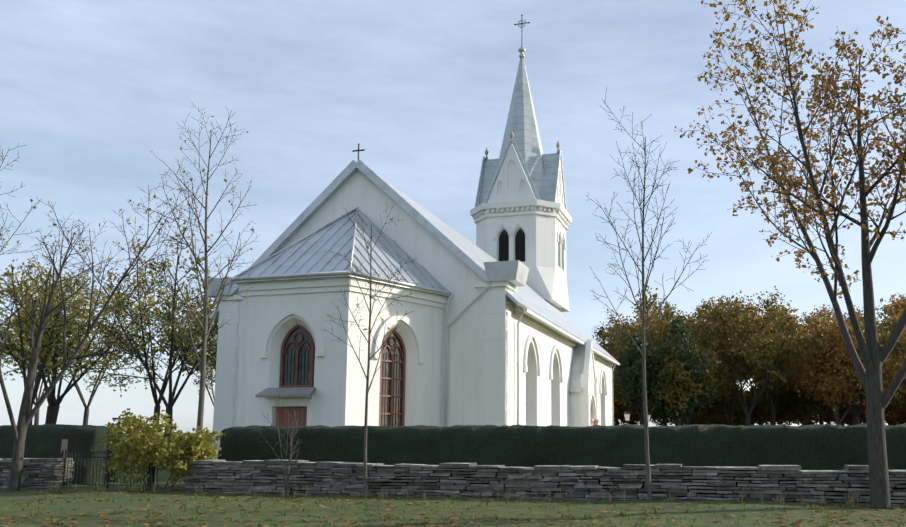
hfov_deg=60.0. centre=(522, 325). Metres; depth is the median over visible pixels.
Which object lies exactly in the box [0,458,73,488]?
stone wall
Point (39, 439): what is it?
hedge
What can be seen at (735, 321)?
tree
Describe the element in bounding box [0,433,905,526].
ground
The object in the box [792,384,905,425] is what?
tree
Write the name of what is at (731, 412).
tree
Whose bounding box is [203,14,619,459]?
church
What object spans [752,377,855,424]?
tree
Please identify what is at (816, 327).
tree
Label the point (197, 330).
tree
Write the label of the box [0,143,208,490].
tree
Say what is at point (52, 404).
tree
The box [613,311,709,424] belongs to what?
dark tree
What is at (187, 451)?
bush
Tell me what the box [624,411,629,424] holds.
lamp post
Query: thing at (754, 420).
tree
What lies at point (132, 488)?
grass tufts
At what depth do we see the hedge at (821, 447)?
22.67 m
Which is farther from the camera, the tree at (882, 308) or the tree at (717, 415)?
the tree at (717, 415)
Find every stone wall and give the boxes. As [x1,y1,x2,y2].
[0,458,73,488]
[183,459,905,505]
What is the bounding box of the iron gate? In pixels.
[50,439,155,488]
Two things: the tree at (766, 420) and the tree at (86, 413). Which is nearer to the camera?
the tree at (86, 413)
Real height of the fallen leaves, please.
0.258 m
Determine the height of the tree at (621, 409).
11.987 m
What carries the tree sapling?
on the ground
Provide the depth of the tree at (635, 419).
107.23 m
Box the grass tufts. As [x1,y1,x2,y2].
[0,478,905,526]
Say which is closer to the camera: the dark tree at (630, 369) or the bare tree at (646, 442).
the bare tree at (646, 442)
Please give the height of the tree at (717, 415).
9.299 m
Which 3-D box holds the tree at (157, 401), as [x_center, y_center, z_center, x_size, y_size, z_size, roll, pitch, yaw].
[-21.375,1.642,45.976,6.938,13.303,10.125,2,-8,-12]
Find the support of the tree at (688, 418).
on the ground
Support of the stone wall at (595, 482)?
on the ground
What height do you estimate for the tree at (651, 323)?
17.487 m
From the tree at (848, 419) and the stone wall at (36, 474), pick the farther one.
the tree at (848, 419)
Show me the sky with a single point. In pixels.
(89, 88)
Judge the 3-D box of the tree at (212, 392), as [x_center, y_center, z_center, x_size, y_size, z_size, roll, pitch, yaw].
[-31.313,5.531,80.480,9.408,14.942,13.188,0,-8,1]
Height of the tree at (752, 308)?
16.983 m
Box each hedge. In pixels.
[0,423,117,483]
[218,423,905,491]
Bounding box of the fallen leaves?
[0,488,905,526]
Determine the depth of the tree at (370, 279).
21.30 m
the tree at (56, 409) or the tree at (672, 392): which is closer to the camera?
the tree at (56, 409)
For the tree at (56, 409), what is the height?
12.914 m
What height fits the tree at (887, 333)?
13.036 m
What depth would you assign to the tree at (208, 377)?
68.72 m
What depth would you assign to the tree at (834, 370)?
69.22 m
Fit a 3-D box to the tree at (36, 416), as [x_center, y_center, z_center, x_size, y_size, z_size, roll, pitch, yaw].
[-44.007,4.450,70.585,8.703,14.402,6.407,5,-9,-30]
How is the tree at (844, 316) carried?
on the ground
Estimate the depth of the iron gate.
23.72 m
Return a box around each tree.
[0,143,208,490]
[0,258,99,424]
[0,259,149,423]
[0,264,167,423]
[0,309,90,424]
[38,291,139,424]
[75,219,218,464]
[89,238,217,444]
[141,103,256,470]
[159,314,216,430]
[176,310,217,388]
[184,287,217,390]
[323,201,416,496]
[587,89,711,501]
[592,300,677,424]
[596,285,713,421]
[606,295,757,424]
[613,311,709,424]
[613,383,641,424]
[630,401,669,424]
[635,309,741,424]
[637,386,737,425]
[639,334,724,425]
[642,366,716,425]
[672,306,772,424]
[674,0,905,508]
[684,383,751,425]
[686,286,824,425]
[707,294,813,424]
[733,367,813,424]
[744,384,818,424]
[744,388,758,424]
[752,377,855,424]
[769,333,832,423]
[780,304,905,424]
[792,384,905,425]
[793,319,905,424]
[801,298,904,406]
[822,305,863,423]
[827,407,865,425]
[847,309,905,406]
[877,293,905,341]
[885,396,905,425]
[887,390,902,425]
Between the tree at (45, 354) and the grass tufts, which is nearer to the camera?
the grass tufts
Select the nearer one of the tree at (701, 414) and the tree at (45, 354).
the tree at (45, 354)
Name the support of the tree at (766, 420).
on the ground
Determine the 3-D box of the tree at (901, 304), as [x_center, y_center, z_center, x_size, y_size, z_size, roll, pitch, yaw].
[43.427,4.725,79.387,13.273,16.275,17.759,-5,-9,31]
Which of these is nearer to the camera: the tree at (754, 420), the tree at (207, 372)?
the tree at (207, 372)
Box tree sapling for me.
[259,394,302,495]
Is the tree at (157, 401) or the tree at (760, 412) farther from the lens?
the tree at (760, 412)
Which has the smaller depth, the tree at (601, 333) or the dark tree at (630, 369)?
the dark tree at (630, 369)
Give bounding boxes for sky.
[0,0,905,432]
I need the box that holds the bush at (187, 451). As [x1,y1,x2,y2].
[99,408,224,489]
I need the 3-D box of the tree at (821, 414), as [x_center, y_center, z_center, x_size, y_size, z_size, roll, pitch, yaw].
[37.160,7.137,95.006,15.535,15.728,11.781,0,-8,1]
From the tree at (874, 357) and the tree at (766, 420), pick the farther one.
the tree at (766, 420)
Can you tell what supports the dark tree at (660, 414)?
on the ground
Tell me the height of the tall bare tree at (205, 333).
12.839 m
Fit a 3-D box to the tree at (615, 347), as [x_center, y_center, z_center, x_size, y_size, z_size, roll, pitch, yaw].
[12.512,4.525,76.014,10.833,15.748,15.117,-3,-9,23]
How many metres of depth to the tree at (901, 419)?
104.16 m
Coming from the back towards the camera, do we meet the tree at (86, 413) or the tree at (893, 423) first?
the tree at (893, 423)

